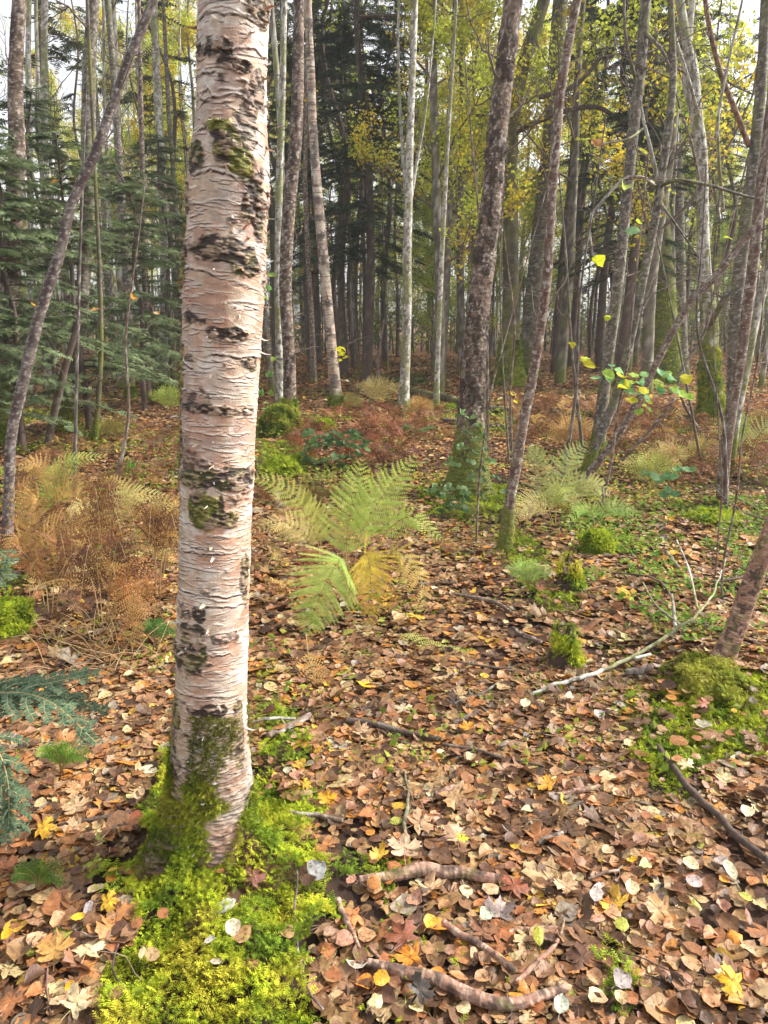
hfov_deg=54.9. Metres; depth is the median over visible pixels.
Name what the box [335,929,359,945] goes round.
fallen leaf
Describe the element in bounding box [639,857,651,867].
fallen leaf
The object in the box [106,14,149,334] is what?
bare tree
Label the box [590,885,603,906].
fallen leaf
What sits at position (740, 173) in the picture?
broadleaf tree
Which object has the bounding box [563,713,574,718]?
fallen leaf
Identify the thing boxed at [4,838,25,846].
fallen leaf
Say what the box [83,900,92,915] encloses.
fallen leaf
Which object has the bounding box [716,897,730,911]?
fallen leaf
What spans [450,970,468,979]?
fallen leaf
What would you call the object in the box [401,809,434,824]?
fallen leaf
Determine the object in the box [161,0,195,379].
tree
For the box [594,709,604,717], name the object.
fallen leaf
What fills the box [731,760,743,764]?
fallen leaf
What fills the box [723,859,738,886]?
fallen leaf
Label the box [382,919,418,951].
fallen leaf
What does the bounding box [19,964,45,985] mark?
fallen leaf
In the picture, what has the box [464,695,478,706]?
fallen leaf
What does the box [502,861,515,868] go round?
fallen leaf
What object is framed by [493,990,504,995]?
fallen leaf
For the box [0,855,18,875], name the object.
fallen leaf
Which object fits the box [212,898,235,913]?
fallen leaf
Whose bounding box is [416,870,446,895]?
fallen leaf
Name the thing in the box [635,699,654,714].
fallen leaf
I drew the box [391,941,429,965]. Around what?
fallen leaf
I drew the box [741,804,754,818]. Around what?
fallen leaf
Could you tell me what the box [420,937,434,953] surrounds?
fallen leaf
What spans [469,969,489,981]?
fallen leaf
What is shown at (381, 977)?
fallen leaf
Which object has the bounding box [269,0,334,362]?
spruce tree
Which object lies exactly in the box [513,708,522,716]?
fallen leaf
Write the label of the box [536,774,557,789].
fallen leaf
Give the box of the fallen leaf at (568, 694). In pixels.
[564,691,574,697]
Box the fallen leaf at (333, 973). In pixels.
[324,966,340,992]
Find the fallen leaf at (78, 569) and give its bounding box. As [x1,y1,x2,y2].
[68,561,86,577]
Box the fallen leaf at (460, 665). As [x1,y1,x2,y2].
[457,663,465,668]
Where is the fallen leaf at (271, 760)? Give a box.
[267,756,277,766]
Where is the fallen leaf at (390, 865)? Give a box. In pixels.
[386,860,401,869]
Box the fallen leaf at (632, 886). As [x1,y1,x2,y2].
[625,878,639,899]
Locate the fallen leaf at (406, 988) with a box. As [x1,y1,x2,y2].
[401,980,413,995]
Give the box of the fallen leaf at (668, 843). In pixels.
[664,839,672,847]
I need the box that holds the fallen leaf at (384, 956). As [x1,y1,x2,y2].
[378,951,391,961]
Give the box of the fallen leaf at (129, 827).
[121,825,132,830]
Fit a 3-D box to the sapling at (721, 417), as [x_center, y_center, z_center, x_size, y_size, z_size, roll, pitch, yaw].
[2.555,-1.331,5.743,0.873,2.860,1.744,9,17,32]
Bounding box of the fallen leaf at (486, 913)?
[477,906,493,919]
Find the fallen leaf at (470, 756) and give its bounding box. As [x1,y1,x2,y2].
[466,752,475,762]
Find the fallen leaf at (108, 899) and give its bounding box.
[95,889,120,911]
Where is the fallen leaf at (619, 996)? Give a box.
[615,990,627,1009]
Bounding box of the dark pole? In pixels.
[43,319,81,450]
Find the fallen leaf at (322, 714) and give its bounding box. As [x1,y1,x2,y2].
[318,711,329,717]
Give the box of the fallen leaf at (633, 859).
[627,856,637,861]
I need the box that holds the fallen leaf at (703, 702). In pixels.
[695,697,712,707]
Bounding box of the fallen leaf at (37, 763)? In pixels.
[33,760,42,765]
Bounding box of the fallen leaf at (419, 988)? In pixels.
[407,971,435,1004]
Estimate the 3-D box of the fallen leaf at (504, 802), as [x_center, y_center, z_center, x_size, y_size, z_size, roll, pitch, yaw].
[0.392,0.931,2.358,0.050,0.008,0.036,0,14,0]
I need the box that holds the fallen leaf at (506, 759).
[490,755,517,773]
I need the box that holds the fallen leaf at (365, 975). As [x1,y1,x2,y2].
[350,972,372,988]
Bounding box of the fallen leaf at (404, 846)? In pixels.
[387,828,421,864]
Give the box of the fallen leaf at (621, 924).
[615,917,628,934]
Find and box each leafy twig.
[258,272,276,421]
[333,346,347,366]
[502,377,517,403]
[580,356,694,415]
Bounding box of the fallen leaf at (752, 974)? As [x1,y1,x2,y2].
[742,966,759,988]
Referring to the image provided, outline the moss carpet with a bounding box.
[90,741,415,1023]
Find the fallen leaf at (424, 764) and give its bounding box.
[418,760,430,768]
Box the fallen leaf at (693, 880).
[684,874,701,886]
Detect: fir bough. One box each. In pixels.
[0,549,20,586]
[0,665,110,749]
[0,730,34,842]
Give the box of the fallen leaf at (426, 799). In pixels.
[421,797,429,802]
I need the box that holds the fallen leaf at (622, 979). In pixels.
[611,967,631,988]
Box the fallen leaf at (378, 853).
[369,840,388,860]
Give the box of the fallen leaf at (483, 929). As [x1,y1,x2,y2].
[469,919,499,940]
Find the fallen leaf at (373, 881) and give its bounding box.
[367,875,380,893]
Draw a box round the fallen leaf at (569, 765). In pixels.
[563,760,576,770]
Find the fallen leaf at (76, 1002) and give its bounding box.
[60,982,91,1019]
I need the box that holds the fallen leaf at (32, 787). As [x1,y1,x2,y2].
[28,783,41,791]
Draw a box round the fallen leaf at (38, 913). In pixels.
[33,904,48,917]
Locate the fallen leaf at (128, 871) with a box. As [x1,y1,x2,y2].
[119,866,131,873]
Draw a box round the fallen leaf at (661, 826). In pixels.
[652,823,667,830]
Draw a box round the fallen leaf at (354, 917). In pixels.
[344,906,368,928]
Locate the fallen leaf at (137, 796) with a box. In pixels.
[134,786,144,802]
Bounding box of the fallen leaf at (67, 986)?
[64,980,73,989]
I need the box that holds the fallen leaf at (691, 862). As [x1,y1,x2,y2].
[683,856,702,872]
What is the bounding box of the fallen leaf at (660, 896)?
[644,892,663,902]
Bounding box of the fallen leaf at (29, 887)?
[24,884,34,890]
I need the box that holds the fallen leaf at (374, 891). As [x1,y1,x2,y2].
[366,883,385,893]
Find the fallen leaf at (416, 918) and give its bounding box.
[410,912,423,924]
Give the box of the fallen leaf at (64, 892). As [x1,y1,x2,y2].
[60,889,69,895]
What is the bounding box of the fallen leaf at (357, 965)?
[346,959,368,971]
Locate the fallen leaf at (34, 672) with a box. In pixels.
[27,669,38,675]
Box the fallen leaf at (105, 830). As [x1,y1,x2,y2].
[101,825,114,836]
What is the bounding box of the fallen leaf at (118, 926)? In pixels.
[111,919,127,937]
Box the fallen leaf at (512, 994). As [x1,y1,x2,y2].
[504,992,523,996]
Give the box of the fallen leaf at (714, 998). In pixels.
[699,988,726,1003]
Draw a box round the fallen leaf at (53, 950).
[35,927,75,970]
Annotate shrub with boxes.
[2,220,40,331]
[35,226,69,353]
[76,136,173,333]
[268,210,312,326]
[358,168,414,348]
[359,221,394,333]
[376,156,455,353]
[376,176,455,353]
[412,176,477,370]
[450,183,526,347]
[494,166,564,331]
[494,172,572,326]
[548,192,601,331]
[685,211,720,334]
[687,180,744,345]
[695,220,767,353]
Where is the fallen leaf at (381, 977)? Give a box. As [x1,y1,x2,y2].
[374,970,389,988]
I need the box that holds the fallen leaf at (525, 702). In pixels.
[521,698,530,708]
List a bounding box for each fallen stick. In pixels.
[60,809,130,825]
[80,392,114,437]
[252,716,300,737]
[265,712,311,738]
[289,810,343,821]
[293,857,323,1009]
[345,717,441,744]
[433,783,457,799]
[441,742,544,766]
[448,659,511,668]
[451,709,479,723]
[454,593,513,613]
[454,679,502,703]
[467,688,486,711]
[511,626,541,643]
[536,831,563,845]
[556,784,600,794]
[588,869,618,879]
[611,572,675,600]
[625,663,653,675]
[651,881,672,893]
[655,744,767,863]
[665,550,679,568]
[711,575,743,581]
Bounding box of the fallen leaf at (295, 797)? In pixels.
[286,793,298,800]
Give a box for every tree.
[0,0,31,443]
[0,0,101,332]
[0,0,111,383]
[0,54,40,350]
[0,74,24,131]
[0,84,123,393]
[0,125,136,451]
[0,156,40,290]
[0,215,83,436]
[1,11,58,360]
[3,127,178,434]
[5,0,65,390]
[21,0,45,394]
[23,44,80,256]
[34,36,76,326]
[39,0,112,431]
[45,0,145,375]
[48,0,138,366]
[48,1,171,245]
[48,27,70,299]
[54,91,114,341]
[70,155,185,410]
[71,0,170,298]
[71,94,130,295]
[75,0,169,382]
[76,94,109,339]
[95,124,159,308]
[96,73,124,388]
[97,0,196,307]
[97,133,186,388]
[99,60,158,291]
[101,0,184,363]
[102,0,142,397]
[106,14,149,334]
[107,0,196,232]
[113,0,171,402]
[122,0,192,349]
[122,0,274,888]
[123,0,195,313]
[126,65,188,242]
[133,19,195,274]
[143,4,182,386]
[150,0,194,245]
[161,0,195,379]
[166,43,190,237]
[178,89,195,174]
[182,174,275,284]
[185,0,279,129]
[261,211,269,360]
[261,293,274,394]
[262,0,315,369]
[262,0,321,363]
[263,0,301,404]
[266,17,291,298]
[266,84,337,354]
[267,0,313,412]
[267,0,337,372]
[267,0,341,204]
[267,0,354,347]
[267,4,314,366]
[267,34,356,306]
[267,42,320,333]
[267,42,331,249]
[268,0,403,374]
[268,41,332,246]
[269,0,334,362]
[270,9,361,358]
[284,0,381,362]
[285,16,353,364]
[289,25,326,382]
[289,45,335,310]
[292,0,458,381]
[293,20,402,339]
[301,0,377,409]
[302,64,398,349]
[303,0,401,367]
[312,0,548,392]
[320,90,358,346]
[326,0,401,363]
[327,0,366,374]
[334,0,386,335]
[335,0,429,362]
[336,0,402,359]
[340,0,514,385]
[356,69,414,345]
[358,0,663,386]
[365,0,395,370]
[375,51,429,356]
[376,0,443,417]
[376,0,569,376]
[379,177,479,359]
[380,0,451,367]
[384,145,425,304]
[385,0,439,360]
[392,70,464,351]
[396,0,532,313]
[399,0,548,272]
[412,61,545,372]
[417,111,467,296]
[418,60,495,353]
[419,0,478,407]
[428,16,500,279]
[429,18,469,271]
[439,0,584,499]
[450,69,476,303]
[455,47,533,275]
[472,0,630,383]
[489,283,502,350]
[493,305,496,355]
[495,2,579,322]
[496,218,518,348]
[518,23,614,281]
[520,0,567,378]
[522,129,562,288]
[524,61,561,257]
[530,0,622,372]
[531,0,726,456]
[540,0,614,278]
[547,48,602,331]
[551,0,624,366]
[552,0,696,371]
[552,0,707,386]
[554,41,625,344]
[555,120,614,261]
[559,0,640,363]
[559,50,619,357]
[564,0,767,393]
[567,0,730,370]
[567,0,767,473]
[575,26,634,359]
[582,34,726,363]
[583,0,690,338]
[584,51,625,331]
[585,91,602,341]
[596,15,727,250]
[613,37,661,371]
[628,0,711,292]
[635,0,754,289]
[636,0,684,384]
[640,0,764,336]
[652,0,763,426]
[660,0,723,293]
[660,7,699,374]
[670,71,740,285]
[678,0,767,448]
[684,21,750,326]
[686,14,758,288]
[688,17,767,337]
[692,87,745,330]
[710,0,755,284]
[711,117,751,298]
[719,114,760,312]
[724,61,767,239]
[724,86,767,362]
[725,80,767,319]
[729,93,767,345]
[733,235,761,357]
[758,193,767,387]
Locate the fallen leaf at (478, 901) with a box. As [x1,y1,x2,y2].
[473,898,485,906]
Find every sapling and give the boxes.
[1,0,183,543]
[3,51,180,493]
[23,158,110,399]
[39,84,183,493]
[84,0,142,441]
[372,320,384,380]
[411,54,566,463]
[422,11,519,457]
[441,169,565,455]
[455,183,547,541]
[471,90,629,490]
[495,0,621,554]
[519,60,643,455]
[570,207,767,486]
[584,85,757,470]
[600,152,660,505]
[665,122,767,506]
[677,151,748,439]
[702,250,759,575]
[704,237,767,475]
[711,89,767,504]
[720,238,767,599]
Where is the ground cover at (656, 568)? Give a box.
[0,406,767,776]
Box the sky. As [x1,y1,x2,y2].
[0,0,767,322]
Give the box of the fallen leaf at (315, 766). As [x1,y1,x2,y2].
[310,763,320,771]
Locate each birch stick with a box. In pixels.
[335,897,360,948]
[357,861,503,884]
[366,946,568,1011]
[402,770,419,832]
[410,819,510,859]
[441,917,517,974]
[478,917,608,941]
[514,920,564,984]
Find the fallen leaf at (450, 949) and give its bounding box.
[441,944,456,954]
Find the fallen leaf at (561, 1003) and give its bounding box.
[554,993,568,1019]
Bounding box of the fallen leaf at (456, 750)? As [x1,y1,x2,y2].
[451,748,460,754]
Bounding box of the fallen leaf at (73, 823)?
[59,816,85,831]
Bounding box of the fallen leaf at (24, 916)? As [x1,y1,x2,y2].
[18,912,31,919]
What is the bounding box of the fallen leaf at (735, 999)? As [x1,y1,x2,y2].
[725,992,742,1003]
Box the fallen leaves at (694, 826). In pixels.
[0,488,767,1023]
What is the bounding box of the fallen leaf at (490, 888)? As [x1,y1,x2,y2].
[482,882,503,894]
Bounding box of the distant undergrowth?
[20,265,767,352]
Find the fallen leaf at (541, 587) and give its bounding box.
[534,583,546,591]
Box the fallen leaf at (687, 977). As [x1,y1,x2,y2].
[678,973,692,984]
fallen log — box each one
[409,388,614,417]
[439,418,532,431]
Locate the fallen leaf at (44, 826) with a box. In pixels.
[34,816,56,839]
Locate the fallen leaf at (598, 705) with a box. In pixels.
[593,702,603,708]
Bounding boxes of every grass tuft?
[111,459,147,471]
[251,694,299,723]
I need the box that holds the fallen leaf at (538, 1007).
[529,999,544,1013]
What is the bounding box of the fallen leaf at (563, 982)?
[557,979,571,990]
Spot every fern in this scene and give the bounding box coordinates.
[0,473,96,589]
[2,516,101,613]
[11,854,65,889]
[15,451,104,534]
[35,740,90,772]
[56,525,155,626]
[64,483,175,585]
[79,470,131,559]
[88,412,131,438]
[102,475,177,538]
[109,565,162,651]
[136,617,175,644]
[139,494,179,598]
[149,383,179,415]
[253,473,334,562]
[286,454,442,636]
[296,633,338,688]
[342,391,363,407]
[357,373,398,401]
[387,631,474,654]
[410,393,436,411]
[505,557,552,587]
[514,440,610,525]
[543,412,593,446]
[565,495,641,527]
[624,446,681,489]
[644,435,693,462]
[684,431,718,458]
[711,411,767,456]
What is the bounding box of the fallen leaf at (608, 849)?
[601,845,614,853]
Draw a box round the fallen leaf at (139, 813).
[124,810,142,821]
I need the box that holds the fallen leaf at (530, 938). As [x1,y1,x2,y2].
[526,934,543,943]
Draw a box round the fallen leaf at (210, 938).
[204,935,214,942]
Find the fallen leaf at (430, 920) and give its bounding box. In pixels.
[424,914,437,930]
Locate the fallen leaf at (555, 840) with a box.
[545,836,557,842]
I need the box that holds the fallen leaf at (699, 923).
[681,918,704,931]
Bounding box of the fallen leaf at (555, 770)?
[550,766,561,775]
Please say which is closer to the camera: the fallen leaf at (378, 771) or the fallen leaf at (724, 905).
the fallen leaf at (724, 905)
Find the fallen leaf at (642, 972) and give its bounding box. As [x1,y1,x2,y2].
[633,968,644,975]
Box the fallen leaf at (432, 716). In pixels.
[428,714,435,719]
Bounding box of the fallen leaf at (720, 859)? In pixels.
[714,855,728,864]
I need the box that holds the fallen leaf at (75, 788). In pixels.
[61,778,92,798]
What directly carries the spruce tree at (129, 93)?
on the ground at (340, 886)
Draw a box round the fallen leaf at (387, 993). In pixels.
[379,985,400,1003]
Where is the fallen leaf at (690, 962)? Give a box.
[674,955,701,971]
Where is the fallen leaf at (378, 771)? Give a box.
[373,768,382,783]
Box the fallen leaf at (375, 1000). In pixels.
[366,993,382,1009]
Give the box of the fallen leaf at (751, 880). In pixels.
[746,876,758,884]
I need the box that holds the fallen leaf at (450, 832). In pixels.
[443,822,473,845]
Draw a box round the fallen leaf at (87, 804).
[80,801,89,811]
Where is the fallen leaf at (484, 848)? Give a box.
[477,843,494,856]
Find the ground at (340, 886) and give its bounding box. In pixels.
[0,322,767,1023]
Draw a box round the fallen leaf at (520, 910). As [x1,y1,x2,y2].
[515,906,528,914]
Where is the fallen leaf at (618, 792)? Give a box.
[613,789,622,795]
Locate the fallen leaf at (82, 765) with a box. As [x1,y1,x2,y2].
[70,761,86,770]
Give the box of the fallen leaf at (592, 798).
[586,795,600,804]
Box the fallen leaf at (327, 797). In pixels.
[318,788,336,809]
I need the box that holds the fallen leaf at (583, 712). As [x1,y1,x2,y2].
[575,710,588,714]
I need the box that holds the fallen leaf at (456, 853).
[450,849,464,856]
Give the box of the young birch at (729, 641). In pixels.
[696,474,767,659]
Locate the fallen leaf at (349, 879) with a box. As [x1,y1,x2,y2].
[346,874,356,884]
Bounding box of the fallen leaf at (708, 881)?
[701,875,715,891]
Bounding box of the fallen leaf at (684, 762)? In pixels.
[676,757,693,769]
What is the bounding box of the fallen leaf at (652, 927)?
[646,919,663,936]
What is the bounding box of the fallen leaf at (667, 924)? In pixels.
[660,915,675,929]
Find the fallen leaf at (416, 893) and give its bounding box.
[406,888,421,904]
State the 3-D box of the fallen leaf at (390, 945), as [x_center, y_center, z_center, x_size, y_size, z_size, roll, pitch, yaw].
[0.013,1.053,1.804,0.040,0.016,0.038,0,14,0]
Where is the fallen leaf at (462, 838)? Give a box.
[457,832,468,842]
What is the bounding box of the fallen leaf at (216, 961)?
[210,958,221,963]
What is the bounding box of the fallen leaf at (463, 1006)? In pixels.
[456,1000,469,1013]
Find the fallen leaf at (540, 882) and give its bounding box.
[535,877,545,887]
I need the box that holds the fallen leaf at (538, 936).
[533,925,543,951]
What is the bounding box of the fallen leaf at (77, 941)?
[63,931,82,949]
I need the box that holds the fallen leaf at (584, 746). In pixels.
[581,744,591,751]
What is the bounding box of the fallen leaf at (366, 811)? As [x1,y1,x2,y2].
[359,807,373,816]
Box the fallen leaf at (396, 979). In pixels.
[388,975,401,991]
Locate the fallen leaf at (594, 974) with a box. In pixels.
[587,967,604,988]
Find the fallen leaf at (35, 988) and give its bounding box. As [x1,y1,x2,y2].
[19,981,45,997]
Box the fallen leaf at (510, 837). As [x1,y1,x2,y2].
[502,832,518,842]
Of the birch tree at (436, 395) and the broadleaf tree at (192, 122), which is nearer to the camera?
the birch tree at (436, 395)
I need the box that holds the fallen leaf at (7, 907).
[3,901,16,910]
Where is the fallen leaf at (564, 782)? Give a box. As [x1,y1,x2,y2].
[562,778,573,788]
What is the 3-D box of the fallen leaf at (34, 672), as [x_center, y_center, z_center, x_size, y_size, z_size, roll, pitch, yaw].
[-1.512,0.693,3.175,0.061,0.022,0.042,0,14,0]
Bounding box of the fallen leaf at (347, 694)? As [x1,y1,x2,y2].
[340,691,350,698]
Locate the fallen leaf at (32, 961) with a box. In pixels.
[24,952,56,976]
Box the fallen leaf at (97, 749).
[92,746,101,752]
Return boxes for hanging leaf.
[120,281,137,299]
[568,314,575,348]
[587,211,604,266]
[591,139,614,148]
[604,282,610,320]
[622,176,644,189]
[624,192,640,234]
[710,187,730,238]
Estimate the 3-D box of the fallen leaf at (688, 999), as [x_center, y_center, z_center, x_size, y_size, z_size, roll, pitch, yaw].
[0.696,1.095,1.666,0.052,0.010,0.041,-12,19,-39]
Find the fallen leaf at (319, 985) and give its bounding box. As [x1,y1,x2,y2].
[302,982,328,993]
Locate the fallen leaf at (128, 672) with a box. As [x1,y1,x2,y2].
[123,670,134,675]
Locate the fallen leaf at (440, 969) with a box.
[432,966,446,973]
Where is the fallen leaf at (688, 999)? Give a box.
[682,984,697,1007]
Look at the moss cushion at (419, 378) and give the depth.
18.78 m
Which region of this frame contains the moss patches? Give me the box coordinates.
[0,370,767,1022]
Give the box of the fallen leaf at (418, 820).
[406,806,433,834]
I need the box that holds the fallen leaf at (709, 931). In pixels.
[701,925,720,938]
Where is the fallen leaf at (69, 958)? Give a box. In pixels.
[63,948,97,970]
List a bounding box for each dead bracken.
[0,448,178,658]
[5,418,178,499]
[251,473,357,608]
[280,401,429,467]
[406,398,457,443]
[500,387,767,490]
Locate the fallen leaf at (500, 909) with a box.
[484,895,515,920]
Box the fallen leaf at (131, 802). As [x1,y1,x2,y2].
[127,794,137,805]
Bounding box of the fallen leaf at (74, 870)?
[70,865,82,876]
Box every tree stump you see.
[539,619,588,669]
[551,551,590,596]
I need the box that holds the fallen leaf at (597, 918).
[590,914,605,921]
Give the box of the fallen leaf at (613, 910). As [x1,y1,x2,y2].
[603,907,620,919]
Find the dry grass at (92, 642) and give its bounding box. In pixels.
[10,596,174,688]
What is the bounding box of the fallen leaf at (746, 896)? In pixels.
[739,892,751,900]
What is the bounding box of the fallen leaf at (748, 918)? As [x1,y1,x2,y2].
[745,907,752,924]
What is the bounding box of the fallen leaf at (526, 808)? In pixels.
[521,805,532,810]
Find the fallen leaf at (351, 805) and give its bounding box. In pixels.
[346,800,358,809]
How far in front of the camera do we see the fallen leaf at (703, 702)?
2.95 m
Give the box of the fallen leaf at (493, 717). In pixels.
[488,710,500,722]
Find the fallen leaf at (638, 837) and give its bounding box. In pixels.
[632,832,648,844]
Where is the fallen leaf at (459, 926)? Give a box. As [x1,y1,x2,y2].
[454,924,464,929]
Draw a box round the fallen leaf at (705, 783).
[701,780,709,788]
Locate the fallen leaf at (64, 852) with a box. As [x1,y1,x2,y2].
[57,847,72,859]
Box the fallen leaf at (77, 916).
[69,912,84,920]
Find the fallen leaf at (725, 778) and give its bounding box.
[712,767,737,785]
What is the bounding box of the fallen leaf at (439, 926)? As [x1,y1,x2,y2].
[432,917,446,929]
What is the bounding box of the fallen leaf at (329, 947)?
[320,941,338,958]
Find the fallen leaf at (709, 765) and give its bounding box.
[706,762,716,769]
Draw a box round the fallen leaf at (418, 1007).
[409,997,426,1012]
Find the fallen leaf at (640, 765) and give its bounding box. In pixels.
[636,763,648,769]
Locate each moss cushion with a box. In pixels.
[0,594,38,639]
[259,455,304,478]
[264,779,326,833]
[291,450,317,462]
[388,373,432,385]
[435,402,457,409]
[578,528,616,556]
[651,648,763,713]
[680,506,748,528]
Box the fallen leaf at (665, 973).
[654,956,670,977]
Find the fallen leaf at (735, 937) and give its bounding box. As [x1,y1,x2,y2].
[725,929,742,943]
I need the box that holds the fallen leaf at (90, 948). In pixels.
[71,938,108,961]
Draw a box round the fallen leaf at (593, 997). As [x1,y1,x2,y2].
[588,986,607,1002]
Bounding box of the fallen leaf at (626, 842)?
[604,832,637,848]
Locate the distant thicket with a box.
[2,128,767,354]
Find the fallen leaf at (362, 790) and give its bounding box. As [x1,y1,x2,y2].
[356,786,370,798]
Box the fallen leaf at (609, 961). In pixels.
[602,956,615,967]
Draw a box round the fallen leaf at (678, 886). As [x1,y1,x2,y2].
[671,881,686,892]
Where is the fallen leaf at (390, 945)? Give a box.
[382,942,396,949]
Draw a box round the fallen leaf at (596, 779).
[589,775,602,782]
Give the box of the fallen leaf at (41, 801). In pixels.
[32,797,46,806]
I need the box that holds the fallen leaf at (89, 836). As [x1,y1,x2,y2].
[82,832,95,839]
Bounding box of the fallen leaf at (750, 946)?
[741,940,758,956]
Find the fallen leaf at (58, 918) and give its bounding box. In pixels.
[49,910,68,933]
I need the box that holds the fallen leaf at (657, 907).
[642,891,671,924]
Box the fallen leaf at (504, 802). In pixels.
[499,800,513,806]
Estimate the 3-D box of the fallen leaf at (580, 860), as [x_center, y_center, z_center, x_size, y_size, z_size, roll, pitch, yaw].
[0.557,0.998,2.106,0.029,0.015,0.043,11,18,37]
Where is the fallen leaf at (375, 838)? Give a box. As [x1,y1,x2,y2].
[368,835,381,841]
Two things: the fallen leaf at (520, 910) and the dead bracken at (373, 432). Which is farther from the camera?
the dead bracken at (373, 432)
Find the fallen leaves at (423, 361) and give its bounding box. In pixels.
[0,353,767,496]
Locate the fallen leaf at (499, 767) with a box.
[493,761,519,780]
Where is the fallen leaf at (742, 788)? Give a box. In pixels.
[715,778,747,793]
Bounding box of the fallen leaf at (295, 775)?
[289,770,305,778]
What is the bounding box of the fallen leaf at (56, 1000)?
[44,993,67,1008]
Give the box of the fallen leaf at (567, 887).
[553,876,577,894]
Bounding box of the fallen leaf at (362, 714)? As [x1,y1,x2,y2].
[354,710,365,716]
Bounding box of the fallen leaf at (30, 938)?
[22,931,46,947]
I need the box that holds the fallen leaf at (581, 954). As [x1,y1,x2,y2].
[562,941,600,972]
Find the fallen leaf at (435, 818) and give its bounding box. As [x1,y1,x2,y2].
[431,811,443,821]
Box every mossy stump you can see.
[255,403,303,438]
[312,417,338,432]
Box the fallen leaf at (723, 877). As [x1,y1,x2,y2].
[719,873,729,882]
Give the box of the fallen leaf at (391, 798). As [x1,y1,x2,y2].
[385,796,396,800]
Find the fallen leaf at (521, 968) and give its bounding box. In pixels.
[515,960,525,972]
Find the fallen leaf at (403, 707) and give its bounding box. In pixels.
[394,703,412,714]
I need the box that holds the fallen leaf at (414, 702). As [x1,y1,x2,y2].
[411,700,421,705]
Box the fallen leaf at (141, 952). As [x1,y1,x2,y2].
[138,946,144,961]
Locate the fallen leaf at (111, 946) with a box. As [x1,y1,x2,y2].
[106,939,122,951]
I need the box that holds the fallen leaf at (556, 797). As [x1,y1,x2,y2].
[549,792,560,799]
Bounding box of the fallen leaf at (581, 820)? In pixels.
[572,817,588,826]
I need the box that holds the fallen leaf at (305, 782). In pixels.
[299,777,310,788]
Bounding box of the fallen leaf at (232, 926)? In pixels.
[225,918,240,936]
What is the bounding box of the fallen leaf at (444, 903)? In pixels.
[438,899,449,908]
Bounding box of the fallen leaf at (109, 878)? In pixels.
[106,874,115,882]
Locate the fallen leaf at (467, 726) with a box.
[458,719,474,730]
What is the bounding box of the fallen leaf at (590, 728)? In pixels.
[584,725,594,731]
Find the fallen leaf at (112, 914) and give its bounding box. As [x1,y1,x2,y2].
[104,909,115,919]
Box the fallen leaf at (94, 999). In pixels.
[82,995,101,1010]
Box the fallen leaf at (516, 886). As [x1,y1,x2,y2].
[501,874,530,898]
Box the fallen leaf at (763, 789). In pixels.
[751,786,767,794]
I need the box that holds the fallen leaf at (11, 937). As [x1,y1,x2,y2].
[1,924,14,943]
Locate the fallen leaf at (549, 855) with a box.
[545,854,562,862]
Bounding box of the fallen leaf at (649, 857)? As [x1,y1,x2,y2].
[642,853,656,864]
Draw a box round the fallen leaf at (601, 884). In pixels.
[594,882,604,887]
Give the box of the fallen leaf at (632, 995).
[624,990,637,1004]
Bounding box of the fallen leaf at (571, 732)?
[560,729,577,742]
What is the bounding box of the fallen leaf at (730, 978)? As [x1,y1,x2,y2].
[713,962,752,998]
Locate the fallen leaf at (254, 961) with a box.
[245,958,258,973]
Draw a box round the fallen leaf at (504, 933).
[486,917,514,943]
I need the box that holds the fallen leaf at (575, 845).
[569,840,580,848]
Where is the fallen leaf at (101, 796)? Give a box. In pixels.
[91,793,108,799]
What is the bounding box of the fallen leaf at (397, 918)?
[390,915,403,923]
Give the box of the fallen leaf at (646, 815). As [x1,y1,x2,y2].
[641,811,650,819]
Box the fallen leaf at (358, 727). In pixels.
[352,720,374,739]
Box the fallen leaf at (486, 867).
[479,862,493,871]
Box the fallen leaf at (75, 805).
[61,793,89,815]
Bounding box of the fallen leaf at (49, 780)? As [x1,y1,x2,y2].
[40,776,53,784]
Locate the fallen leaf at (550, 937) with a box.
[543,932,555,942]
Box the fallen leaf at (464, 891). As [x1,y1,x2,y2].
[460,880,472,897]
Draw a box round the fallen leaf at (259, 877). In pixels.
[241,865,267,888]
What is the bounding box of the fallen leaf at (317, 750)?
[313,746,322,752]
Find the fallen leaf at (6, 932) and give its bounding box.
[0,927,12,939]
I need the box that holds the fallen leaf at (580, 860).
[575,856,585,866]
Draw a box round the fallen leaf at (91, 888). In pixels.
[87,882,109,892]
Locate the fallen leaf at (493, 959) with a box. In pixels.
[490,951,507,961]
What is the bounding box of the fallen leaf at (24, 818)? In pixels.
[21,813,41,821]
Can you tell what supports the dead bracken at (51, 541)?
on the ground at (340, 886)
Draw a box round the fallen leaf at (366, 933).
[358,927,381,941]
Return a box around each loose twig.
[46,963,51,1015]
[74,718,124,729]
[80,931,115,936]
[96,947,141,979]
[111,942,133,1008]
[389,778,424,809]
[389,920,423,953]
[499,982,511,1023]
[509,723,551,735]
[586,761,634,768]
[590,750,609,771]
[616,643,648,644]
[620,835,668,856]
[623,952,691,984]
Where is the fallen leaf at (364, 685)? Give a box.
[357,679,375,687]
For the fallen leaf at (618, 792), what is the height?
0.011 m
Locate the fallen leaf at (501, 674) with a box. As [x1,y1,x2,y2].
[497,670,506,677]
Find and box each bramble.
[299,427,370,467]
[401,424,433,436]
[423,482,517,513]
[444,408,505,504]
[641,465,695,507]

